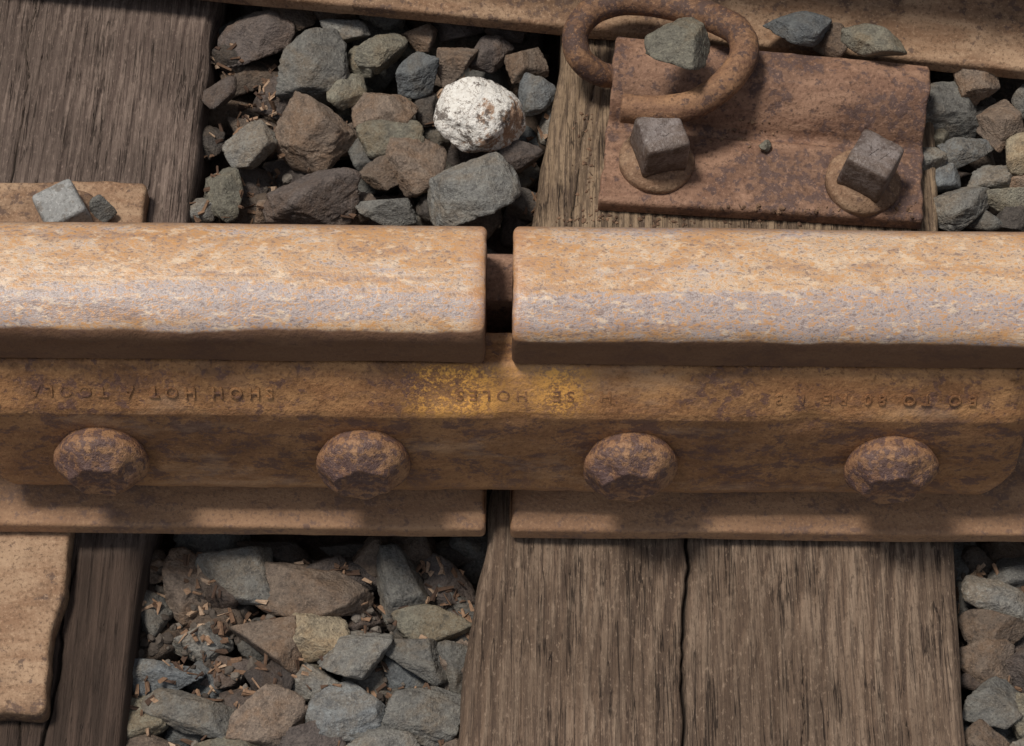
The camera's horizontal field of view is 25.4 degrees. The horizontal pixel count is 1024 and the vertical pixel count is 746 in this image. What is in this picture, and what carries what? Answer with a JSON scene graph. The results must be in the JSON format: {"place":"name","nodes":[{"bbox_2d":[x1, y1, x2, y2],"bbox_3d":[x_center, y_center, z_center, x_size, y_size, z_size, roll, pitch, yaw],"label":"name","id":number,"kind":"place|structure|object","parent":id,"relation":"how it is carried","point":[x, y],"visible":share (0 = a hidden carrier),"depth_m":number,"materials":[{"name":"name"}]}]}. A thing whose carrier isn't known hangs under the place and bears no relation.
{"place":"outdoors","nodes":[
{"label":"outdoors","id":0,"kind":"place"},
{"bbox_2d":[139,4,1023,745],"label":"ground","id":1,"kind":"structure","parent":0,"point":[551,46],"depth_m":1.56,"materials":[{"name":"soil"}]},
{"bbox_2d":[0,0,228,745],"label":"railway sleeper","id":2,"kind":"object","parent":1,"relation":"on","point":[100,90],"visible":0.51,"depth_m":1.53,"materials":[{"name":"wood"}]},
{"bbox_2d":[0,181,148,722],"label":"tie plate","id":3,"kind":"object","parent":2,"relation":"on","point":[35,574],"visible":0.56,"depth_m":1.36,"materials":[{"name":"metal"}]},
{"bbox_2d":[32,179,101,221],"bbox_3d":[-0.289,-0.102,1.468,0.047,0.035,0.046,-28,67,-8],"label":"screw spike","id":4,"kind":"object","parent":3,"relation":"on","point":[66,200],"visible":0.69,"depth_m":1.45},
{"bbox_2d":[133,657,156,695],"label":"ballast stone","id":5,"kind":"object","parent":1,"relation":"on","point":[142,688],"visible":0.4,"depth_m":1.36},
{"bbox_2d":[133,658,205,689],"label":"ballast stone","id":6,"kind":"object","parent":5,"relation":"on","point":[154,670],"visible":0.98,"depth_m":1.36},
{"bbox_2d":[163,693,208,745],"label":"ballast stone","id":7,"kind":"object","parent":1,"relation":"on","point":[171,734],"visible":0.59,"depth_m":1.36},
{"bbox_2d":[141,687,234,738],"bbox_3d":[-0.191,0.202,1.355,0.060,0.026,0.027,22,63,11],"label":"ballast stone","id":8,"kind":"object","parent":7,"relation":"on","point":[182,711],"visible":1,"depth_m":1.35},
{"bbox_2d":[162,546,210,625],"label":"ballast stone","id":9,"kind":"object","parent":1,"relation":"on","point":[178,600],"visible":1,"depth_m":1.39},
{"bbox_2d":[173,534,250,553],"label":"ballast stone","id":10,"kind":"object","parent":1,"relation":"on","point":[212,542],"visible":0.34,"depth_m":1.41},
{"bbox_2d":[183,607,243,656],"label":"ballast stone","id":11,"kind":"object","parent":1,"relation":"on","point":[236,612],"visible":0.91,"depth_m":1.39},
{"bbox_2d":[172,622,234,661],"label":"ballast stone","id":12,"kind":"object","parent":11,"relation":"on","point":[194,647],"visible":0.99,"depth_m":1.38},
{"bbox_2d":[195,546,272,604],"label":"ballast stone","id":13,"kind":"object","parent":1,"relation":"on","point":[239,574],"visible":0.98,"depth_m":1.39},
{"bbox_2d":[219,687,252,709],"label":"ballast stone","id":14,"kind":"object","parent":1,"relation":"on","point":[230,700],"visible":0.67,"depth_m":1.36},
{"bbox_2d":[225,683,307,745],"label":"ballast stone","id":15,"kind":"object","parent":14,"relation":"on","point":[266,714],"visible":1,"depth_m":1.34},
{"bbox_2d":[208,90,275,139],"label":"ballast stone","id":16,"kind":"object","parent":1,"relation":"on","point":[217,116],"visible":0.3,"depth_m":1.57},
{"bbox_2d":[217,14,268,56],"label":"ballast stone","id":17,"kind":"object","parent":1,"relation":"on","point":[221,29],"visible":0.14,"depth_m":1.60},
{"bbox_2d":[217,10,294,67],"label":"ballast stone","id":18,"kind":"object","parent":17,"relation":"on","point":[256,35],"visible":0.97,"depth_m":1.57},
{"bbox_2d":[220,191,269,223],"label":"ballast stone","id":19,"kind":"object","parent":1,"relation":"on","point":[244,217],"visible":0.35,"depth_m":1.53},
{"bbox_2d":[203,167,243,222],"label":"ballast stone","id":20,"kind":"object","parent":19,"relation":"on","point":[222,195],"visible":1,"depth_m":1.51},
{"bbox_2d":[220,57,278,97],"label":"ballast stone","id":21,"kind":"object","parent":1,"relation":"on","point":[251,74],"visible":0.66,"depth_m":1.57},
{"bbox_2d":[237,617,263,661],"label":"ballast stone","id":22,"kind":"object","parent":1,"relation":"on","point":[246,649],"visible":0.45,"depth_m":1.38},
{"bbox_2d":[228,615,301,674],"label":"ballast stone","id":23,"kind":"object","parent":22,"relation":"on","point":[272,639],"visible":0.99,"depth_m":1.37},
{"bbox_2d":[239,168,277,202],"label":"ballast stone","id":24,"kind":"object","parent":1,"relation":"on","point":[250,177],"visible":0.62,"depth_m":1.54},
{"bbox_2d":[222,119,277,169],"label":"ballast stone","id":25,"kind":"object","parent":24,"relation":"on","point":[251,145],"visible":1,"depth_m":1.53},
{"bbox_2d":[243,658,294,690],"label":"ballast stone","id":26,"kind":"object","parent":1,"relation":"on","point":[286,679],"visible":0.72,"depth_m":1.36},
{"bbox_2d":[262,158,332,185],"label":"ballast stone","id":27,"kind":"object","parent":1,"relation":"on","point":[281,166],"visible":0.2,"depth_m":1.55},
{"bbox_2d":[273,91,356,173],"bbox_3d":[-0.135,-0.161,1.533,0.052,0.039,0.043,32,66,16],"label":"ballast stone","id":28,"kind":"object","parent":27,"relation":"on","point":[313,134],"visible":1,"depth_m":1.52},
{"bbox_2d":[262,167,361,224],"bbox_3d":[-0.133,-0.118,1.507,0.066,0.031,0.043,1,61,0],"label":"ballast stone","id":29,"kind":"object","parent":1,"relation":"on","point":[329,196],"visible":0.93,"depth_m":1.50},
{"bbox_2d":[291,662,340,703],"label":"ballast stone","id":30,"kind":"object","parent":1,"relation":"on","point":[315,679],"visible":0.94,"depth_m":1.36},
{"bbox_2d":[326,86,373,115],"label":"ballast stone","id":31,"kind":"object","parent":1,"relation":"on","point":[347,111],"visible":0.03,"depth_m":1.57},
{"bbox_2d":[326,73,366,110],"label":"ballast stone","id":32,"kind":"object","parent":31,"relation":"on","point":[344,94],"visible":1,"depth_m":1.55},
{"bbox_2d":[340,658,387,705],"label":"ballast stone","id":33,"kind":"object","parent":1,"relation":"on","point":[373,682],"visible":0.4,"depth_m":1.37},
{"bbox_2d":[317,630,392,679],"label":"ballast stone","id":34,"kind":"object","parent":33,"relation":"on","point":[358,654],"visible":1,"depth_m":1.36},
{"bbox_2d":[346,719,389,744],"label":"ballast stone","id":35,"kind":"object","parent":1,"relation":"on","point":[356,735],"visible":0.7,"depth_m":1.34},
{"bbox_2d":[304,681,385,741],"bbox_3d":[-0.098,0.203,1.357,0.053,0.028,0.039,1,61,0],"label":"ballast stone","id":36,"kind":"object","parent":35,"relation":"on","point":[345,709],"visible":0.98,"depth_m":1.34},
{"bbox_2d":[359,155,398,190],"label":"ballast stone","id":37,"kind":"object","parent":1,"relation":"on","point":[377,173],"visible":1,"depth_m":1.51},
{"bbox_2d":[364,61,401,92],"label":"ballast stone","id":38,"kind":"object","parent":1,"relation":"on","point":[380,82],"visible":0.33,"depth_m":1.60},
{"bbox_2d":[347,45,373,77],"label":"ballast stone","id":39,"kind":"object","parent":38,"relation":"on","point":[354,67],"visible":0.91,"depth_m":1.56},
{"bbox_2d":[354,33,407,74],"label":"ballast stone","id":40,"kind":"object","parent":39,"relation":"on","point":[378,54],"visible":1,"depth_m":1.56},
{"bbox_2d":[347,728,420,745],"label":"ballast stone","id":41,"kind":"object","parent":1,"relation":"on","point":[387,737],"visible":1,"depth_m":1.34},
{"bbox_2d":[363,194,414,224],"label":"ballast stone","id":42,"kind":"object","parent":1,"relation":"on","point":[370,222],"visible":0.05,"depth_m":1.53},
{"bbox_2d":[355,198,417,225],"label":"ballast stone","id":43,"kind":"object","parent":42,"relation":"on","point":[398,212],"visible":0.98,"depth_m":1.50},
{"bbox_2d":[393,628,402,638],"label":"ballast stone","id":44,"kind":"object","parent":1,"relation":"on","point":[397,634],"visible":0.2,"depth_m":1.39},
{"bbox_2d":[391,604,471,641],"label":"ballast stone","id":45,"kind":"object","parent":44,"relation":"on","point":[437,623],"visible":0.9,"depth_m":1.38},
{"bbox_2d":[383,656,430,692],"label":"ballast stone","id":46,"kind":"object","parent":1,"relation":"on","point":[396,674],"visible":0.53,"depth_m":1.37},
{"bbox_2d":[385,638,447,685],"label":"ballast stone","id":47,"kind":"object","parent":46,"relation":"on","point":[420,658],"visible":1,"depth_m":1.36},
{"bbox_2d":[386,685,439,745],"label":"ballast stone","id":48,"kind":"object","parent":1,"relation":"on","point":[394,690],"visible":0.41,"depth_m":1.37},
{"bbox_2d":[382,686,460,745],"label":"ballast stone","id":49,"kind":"object","parent":48,"relation":"on","point":[425,716],"visible":0.93,"depth_m":1.34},
{"bbox_2d":[409,209,432,225],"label":"ballast stone","id":50,"kind":"object","parent":1,"relation":"on","point":[421,221],"visible":0.06,"depth_m":1.52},
{"bbox_2d":[416,194,430,221],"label":"ballast stone","id":51,"kind":"object","parent":50,"relation":"on","point":[422,211],"visible":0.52,"depth_m":1.51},
{"bbox_2d":[427,152,521,225],"bbox_3d":[-0.025,-0.118,1.495,0.063,0.033,0.054,1,61,0],"label":"ballast stone","id":52,"kind":"object","parent":51,"relation":"on","point":[473,189],"visible":0.98,"depth_m":1.48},
{"bbox_2d":[398,161,452,202],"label":"ballast stone","id":53,"kind":"object","parent":1,"relation":"on","point":[418,198],"visible":0.07,"depth_m":1.55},
{"bbox_2d":[385,137,446,198],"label":"ballast stone","id":54,"kind":"object","parent":53,"relation":"on","point":[416,164],"visible":0.98,"depth_m":1.51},
{"bbox_2d":[437,640,467,693],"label":"ballast stone","id":55,"kind":"object","parent":1,"relation":"on","point":[452,654],"visible":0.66,"depth_m":1.36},
{"bbox_2d":[449,531,487,587],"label":"ballast stone","id":56,"kind":"object","parent":1,"relation":"on","point":[473,549],"visible":0.5,"depth_m":1.42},
{"bbox_2d":[447,143,490,165],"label":"ballast stone","id":57,"kind":"object","parent":1,"relation":"on","point":[456,155],"visible":0.23,"depth_m":1.55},
{"bbox_2d":[433,77,525,152],"bbox_3d":[-0.022,-0.171,1.521,0.062,0.045,0.053,1,61,0],"label":"ballast stone","id":58,"kind":"object","parent":57,"relation":"on","point":[475,114],"visible":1,"depth_m":1.51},
{"bbox_2d":[461,67,508,90],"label":"ballast stone","id":59,"kind":"object","parent":1,"relation":"on","point":[498,76],"visible":0.16,"depth_m":1.59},
{"bbox_2d":[436,47,478,88],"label":"ballast stone","id":60,"kind":"object","parent":59,"relation":"on","point":[454,63],"visible":0.98,"depth_m":1.55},
{"bbox_2d":[468,35,514,73],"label":"ballast stone","id":61,"kind":"object","parent":59,"relation":"on","point":[494,50],"visible":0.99,"depth_m":1.56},
{"bbox_2d":[502,54,549,97],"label":"ballast stone","id":62,"kind":"object","parent":59,"relation":"on","point":[513,88],"visible":0.15,"depth_m":1.59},
{"bbox_2d":[503,47,548,83],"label":"ballast stone","id":63,"kind":"object","parent":62,"relation":"on","point":[519,64],"visible":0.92,"depth_m":1.56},
{"bbox_2d":[500,164,539,210],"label":"ballast stone","id":64,"kind":"object","parent":1,"relation":"on","point":[525,175],"visible":0.09,"depth_m":1.54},
{"bbox_2d":[496,140,543,174],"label":"ballast stone","id":65,"kind":"object","parent":64,"relation":"on","point":[519,156],"visible":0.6,"depth_m":1.52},
{"bbox_2d":[537,102,552,145],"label":"ballast stone","id":66,"kind":"object","parent":1,"relation":"on","point":[544,125],"visible":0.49,"depth_m":1.55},
{"bbox_2d":[518,72,555,116],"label":"ballast stone","id":67,"kind":"object","parent":66,"relation":"on","point":[536,95],"visible":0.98,"depth_m":1.54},
{"bbox_2d":[129,33,1023,745],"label":"wood chips","id":68,"kind":"object","parent":1,"relation":"on","point":[221,631],"visible":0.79,"depth_m":1.40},
{"bbox_2d":[203,0,1023,79],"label":"rail","id":69,"kind":"object","parent":1,"relation":"on","point":[951,36],"visible":0.62,"depth_m":1.55,"materials":[{"name":"metal"}]},
{"bbox_2d":[763,11,831,46],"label":"ballast stone","id":70,"kind":"object","parent":69,"relation":"on","point":[806,28],"visible":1,"depth_m":1.51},
{"bbox_2d":[841,23,906,56],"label":"ballast stone","id":71,"kind":"object","parent":69,"relation":"on","point":[865,39],"visible":1,"depth_m":1.50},
{"bbox_2d":[458,35,965,745],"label":"railway sleeper","id":72,"kind":"object","parent":1,"relation":"on","point":[690,643],"visible":0.4,"depth_m":1.35,"materials":[{"name":"brown wood"}]},
{"bbox_2d":[0,221,486,536],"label":"rail","id":73,"kind":"object","parent":72,"relation":"on","point":[245,292],"visible":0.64,"depth_m":1.25,"materials":[{"name":"metal"}]},
{"bbox_2d":[487,254,512,332],"bbox_3d":[-0.007,-0.038,1.356,0.604,0.121,0.054,1,61,0],"label":"joint bar","id":74,"kind":"object","parent":73,"relation":"attached to","point":[499,290],"depth_m":1.30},
{"bbox_2d":[0,333,1023,494],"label":"joint bar","id":75,"kind":"object","parent":73,"relation":"attached to","point":[497,418],"visible":0.79,"depth_m":1.28,"materials":[{"name":"metal"}]},
{"bbox_2d":[53,427,149,495],"bbox_3d":[-0.236,0.053,1.310,0.055,0.055,0.025,1,61,0],"label":"track bolt","id":76,"kind":"object","parent":75,"relation":"attached to","point":[105,461],"visible":1,"depth_m":1.29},
{"bbox_2d":[316,430,409,499],"bbox_3d":[-0.086,0.054,1.310,0.054,0.054,0.026,1,61,0],"label":"track bolt","id":77,"kind":"object","parent":75,"relation":"attached to","point":[365,464],"visible":1,"depth_m":1.29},
{"bbox_2d":[583,432,677,501],"bbox_3d":[0.068,0.056,1.310,0.054,0.054,0.027,1,61,0],"label":"track bolt","id":78,"kind":"object","parent":75,"relation":"attached to","point":[632,467],"visible":1,"depth_m":1.29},
{"bbox_2d":[843,436,938,503],"bbox_3d":[0.218,0.058,1.310,0.054,0.054,0.025,1,61,0],"label":"track bolt","id":79,"kind":"object","parent":75,"relation":"attached to","point":[889,469],"visible":1,"depth_m":1.29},
{"bbox_2d":[598,37,930,228],"bbox_3d":[0.167,-0.159,1.500,0.211,0.037,0.122,5,61,3],"label":"tie plate","id":80,"kind":"object","parent":72,"relation":"on","point":[819,113],"visible":0.76,"depth_m":1.50,"materials":[{"name":"metal"}]},
{"bbox_2d":[619,117,694,193],"bbox_3d":[0.096,-0.147,1.481,0.050,0.042,0.050,-13,64,-11],"label":"screw spike","id":81,"kind":"object","parent":80,"relation":"on","point":[656,155],"visible":1,"depth_m":1.47,"materials":[{"name":"metal"}]},
{"bbox_2d":[562,0,758,123],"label":"spring clip","id":82,"kind":"object","parent":80,"relation":"on","point":[728,78],"visible":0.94,"depth_m":1.49,"materials":[{"name":"metal"}]},
{"bbox_2d":[644,17,709,69],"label":"ballast stone","id":83,"kind":"object","parent":82,"relation":"on","point":[683,42],"visible":1,"depth_m":1.46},
{"bbox_2d":[825,129,903,216],"bbox_3d":[0.231,-0.132,1.474,0.050,0.042,0.050,29,63,8],"label":"screw spike","id":84,"kind":"object","parent":80,"relation":"on","point":[863,176],"visible":1,"depth_m":1.46,"materials":[{"name":"metal"}]},
{"bbox_2d":[510,226,1023,541],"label":"rail","id":85,"kind":"object","parent":72,"relation":"on","point":[731,297],"visible":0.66,"depth_m":1.25,"materials":[{"name":"metal"}]},
{"bbox_2d":[926,81,978,138],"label":"ballast stone","id":86,"kind":"object","parent":1,"relation":"on","point":[951,110],"visible":0.63,"depth_m":1.53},
{"bbox_2d":[953,68,999,105],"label":"ballast stone","id":87,"kind":"object","parent":86,"relation":"on","point":[976,87],"visible":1,"depth_m":1.53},
{"bbox_2d":[938,169,971,194],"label":"ballast stone","id":88,"kind":"object","parent":1,"relation":"on","point":[965,176],"visible":0.06,"depth_m":1.55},
{"bbox_2d":[937,137,993,168],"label":"ballast stone","id":89,"kind":"object","parent":88,"relation":"on","point":[961,151],"visible":0.98,"depth_m":1.52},
{"bbox_2d":[943,228,992,231],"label":"ballast stone","id":90,"kind":"object","parent":1,"relation":"on","point":[967,230],"visible":0.02,"depth_m":1.53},
{"bbox_2d":[934,186,988,231],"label":"ballast stone","id":91,"kind":"object","parent":90,"relation":"on","point":[959,209],"visible":1,"depth_m":1.49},
{"bbox_2d":[959,136,995,171],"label":"ballast stone","id":92,"kind":"object","parent":1,"relation":"on","point":[988,159],"visible":0.19,"depth_m":1.55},
{"bbox_2d":[977,104,991,135],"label":"ballast stone","id":93,"kind":"object","parent":92,"relation":"on","point":[980,109],"visible":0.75,"depth_m":1.55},
{"bbox_2d":[976,99,1023,152],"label":"ballast stone","id":94,"kind":"object","parent":93,"relation":"on","point":[1000,122],"visible":1,"depth_m":1.53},
{"bbox_2d":[963,720,1016,742],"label":"ballast stone","id":95,"kind":"object","parent":1,"relation":"on","point":[1008,735],"visible":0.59,"depth_m":1.35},
{"bbox_2d":[962,676,1023,728],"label":"ballast stone","id":96,"kind":"object","parent":95,"relation":"on","point":[991,702],"visible":1,"depth_m":1.34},
{"bbox_2d":[1014,638,1023,649],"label":"ballast stone","id":97,"kind":"object","parent":1,"relation":"on","point":[1019,644],"visible":0.13,"depth_m":1.38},
{"bbox_2d":[958,631,966,646],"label":"ballast stone","id":98,"kind":"object","parent":97,"relation":"on","point":[962,642],"visible":0.05,"depth_m":1.39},
{"bbox_2d":[957,609,1023,644],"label":"ballast stone","id":99,"kind":"object","parent":98,"relation":"on","point":[975,624],"visible":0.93,"depth_m":1.37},
{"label":"ballast stone","id":100,"kind":"object","parent":1,"relation":"on","visible":0},
{"bbox_2d":[351,92,418,127],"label":"ballast stone","id":101,"kind":"object","parent":100,"relation":"on","point":[384,106],"visible":0.93,"depth_m":1.53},
{"bbox_2d":[356,119,424,158],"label":"ballast stone","id":102,"kind":"object","parent":100,"relation":"on","point":[374,136],"visible":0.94,"depth_m":1.52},
{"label":"ballast stone","id":103,"kind":"object","parent":1,"relation":"on","visible":0},
{"bbox_2d":[960,669,1014,694],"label":"ballast stone","id":104,"kind":"object","parent":103,"relation":"on","point":[970,684],"visible":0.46,"depth_m":1.36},
{"bbox_2d":[959,637,1014,684],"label":"ballast stone","id":105,"kind":"object","parent":104,"relation":"on","point":[983,659],"visible":0.94,"depth_m":1.36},
{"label":"ballast stone","id":106,"kind":"object","parent":1,"relation":"on","visible":0},
{"bbox_2d":[395,51,438,98],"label":"ballast stone","id":107,"kind":"object","parent":106,"relation":"on","point":[416,73],"visible":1,"depth_m":1.55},
{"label":"ballast stone","id":108,"kind":"object","parent":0,"visible":0},
{"bbox_2d":[961,575,1023,619],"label":"ballast stone","id":109,"kind":"object","parent":108,"relation":"on","point":[977,592],"visible":0.98,"depth_m":1.38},
{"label":"ballast stone","id":110,"kind":"object","parent":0,"visible":0},
{"bbox_2d":[376,543,429,624],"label":"ballast stone","id":111,"kind":"object","parent":110,"relation":"on","point":[399,580],"visible":1,"depth_m":1.39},
{"bbox_2d":[422,553,475,609],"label":"ballast stone","id":112,"kind":"object","parent":110,"relation":"on","point":[467,590],"visible":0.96,"depth_m":1.40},
{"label":"ballast stone","id":113,"kind":"object","parent":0,"visible":0},
{"bbox_2d":[275,27,349,104],"bbox_3d":[-0.136,-0.210,1.560,0.051,0.036,0.050,1,61,0],"label":"ballast stone","id":114,"kind":"object","parent":113,"relation":"on","point":[314,62],"visible":0.91,"depth_m":1.55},
{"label":"ballast stone","id":115,"kind":"object","parent":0,"visible":0},
{"bbox_2d":[254,561,374,616],"bbox_3d":[-0.121,0.133,1.391,0.074,0.028,0.039,1,61,0],"label":"ballast stone","id":116,"kind":"object","parent":115,"relation":"on","point":[298,588],"visible":1,"depth_m":1.38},
{"bbox_2d":[293,612,350,663],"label":"ballast stone","id":117,"kind":"object","parent":115,"relation":"on","point":[315,636],"visible":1,"depth_m":1.37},
{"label":"ballast stone","id":118,"kind":"object","parent":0,"visible":0},
{"bbox_2d":[127,695,169,739],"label":"ballast stone","id":119,"kind":"object","parent":118,"relation":"on","point":[138,725],"visible":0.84,"depth_m":1.35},
{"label":"ballast stone","id":120,"kind":"object","parent":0,"visible":0},
{"bbox_2d":[276,720,345,745],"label":"ballast stone","id":121,"kind":"object","parent":120,"relation":"on","point":[306,734],"visible":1,"depth_m":1.34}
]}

